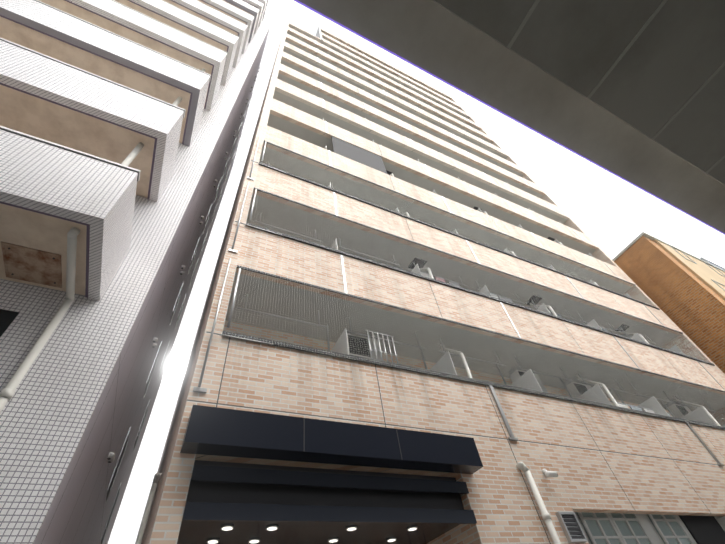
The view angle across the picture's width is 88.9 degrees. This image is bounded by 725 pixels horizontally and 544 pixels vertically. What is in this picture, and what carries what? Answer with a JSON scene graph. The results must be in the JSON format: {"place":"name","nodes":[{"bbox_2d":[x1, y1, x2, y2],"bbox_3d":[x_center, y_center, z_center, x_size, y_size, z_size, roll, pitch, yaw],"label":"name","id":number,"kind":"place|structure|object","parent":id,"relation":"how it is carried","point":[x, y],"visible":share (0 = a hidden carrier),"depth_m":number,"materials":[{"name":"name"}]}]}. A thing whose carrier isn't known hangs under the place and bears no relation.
{"place":"outdoors","nodes":[
{"label":"outdoors","id":0,"kind":"place"},
{"bbox_2d":[0,18,270,543],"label":"building","id":1,"kind":"structure","parent":0,"point":[73,411],"depth_m":5.54,"materials":[{"name":"white tile"}]},
{"bbox_2d":[0,68,205,412],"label":"drain pipes","id":2,"kind":"object","parent":1,"relation":"attached to","point":[7,392],"visible":0.67,"depth_m":4.82,"materials":[{"name":"white plastic"}]},
{"bbox_2d":[0,0,268,300],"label":"balconies","id":3,"kind":"structure","parent":1,"relation":"attached to","point":[91,91],"depth_m":6.94,"materials":[{"name":"white tile"}]},
{"bbox_2d":[1,241,61,287],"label":"access panel","id":4,"kind":"object","parent":3,"relation":"attached to","point":[23,263],"visible":1,"depth_m":5.08,"materials":[{"name":"brown metal"}]},
{"bbox_2d":[101,67,259,543],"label":"side wall vents","id":5,"kind":"object","parent":1,"relation":"attached to","point":[111,457],"visible":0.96,"depth_m":11.73,"materials":[{"name":"grey metal"}]},
{"bbox_2d":[108,0,724,543],"label":"sky","id":6,"kind":"structure","parent":0,"point":[612,211],"materials":[{"name":"white"}]},
{"bbox_2d":[294,0,724,234],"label":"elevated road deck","id":7,"kind":"structure","parent":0,"point":[632,92],"depth_m":5.90,"materials":[{"name":"concrete"}]},
{"bbox_2d":[612,232,724,373],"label":"orange building","id":8,"kind":"structure","parent":0,"point":[683,291],"depth_m":16.92,"materials":[{"name":"brick"}]},
{"bbox_2d":[700,257,724,270],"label":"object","id":9,"kind":"structure","parent":0,"point":[712,263],"depth_m":26.98,"materials":[{"name":"grey metal"}]},
{"bbox_3d":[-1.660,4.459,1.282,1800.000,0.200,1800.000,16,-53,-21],"label":"ground","id":10,"kind":"structure","parent":0,"visible":0},
{"bbox_2d":[141,21,724,543],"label":"building","id":11,"kind":"structure","parent":10,"relation":"on","point":[603,459],"depth_m":8.61,"materials":[{"name":"beige tile"}]},
{"bbox_2d":[135,473,161,543],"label":"wall pipe","id":12,"kind":"object","parent":11,"relation":"attached to","point":[157,477],"visible":1,"depth_m":7.10,"materials":[{"name":"white plastic"}]},
{"bbox_2d":[180,405,482,543],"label":"entrance canopy","id":13,"kind":"object","parent":11,"relation":"attached to","point":[215,431],"visible":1,"depth_m":4.56,"materials":[{"name":"black metal"}]},
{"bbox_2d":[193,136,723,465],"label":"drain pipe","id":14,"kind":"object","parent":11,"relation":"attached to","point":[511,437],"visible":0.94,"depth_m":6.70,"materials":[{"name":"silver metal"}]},
{"bbox_2d":[214,138,724,428],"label":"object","id":15,"kind":"object","parent":11,"relation":"attached to","point":[447,318],"visible":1,"depth_m":8.90,"materials":[{"name":"grey metal"}]},
{"bbox_2d":[222,42,724,429],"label":"balcony fittings","id":16,"kind":"object","parent":11,"relation":"attached to","point":[356,153],"visible":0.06,"depth_m":9.94,"materials":[{"name":"white paint"}]},
{"bbox_2d":[516,462,560,543],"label":"drainpipe","id":17,"kind":"object","parent":11,"relation":"attached to","point":[546,516],"visible":1,"depth_m":5.66,"materials":[{"name":"white plastic"}]},
{"bbox_2d":[541,468,557,477],"bbox_3d":[3.141,3.377,6.205,0.208,0.188,0.187,-15,-49,5],"label":"security camera","id":18,"kind":"object","parent":11,"relation":"attached to","point":[545,472],"visible":1,"depth_m":6.12,"materials":[{"name":"white paint"}]},
{"bbox_2d":[555,512,587,542],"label":"vent louvre","id":19,"kind":"object","parent":11,"relation":"attached to","point":[571,527],"visible":1,"depth_m":5.65,"materials":[{"name":"silver metal"}]},
{"bbox_2d":[577,512,724,543],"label":"windows","id":20,"kind":"structure","parent":11,"relation":"attached to","point":[610,528],"depth_m":7.05,"materials":[{"name":"glass"}]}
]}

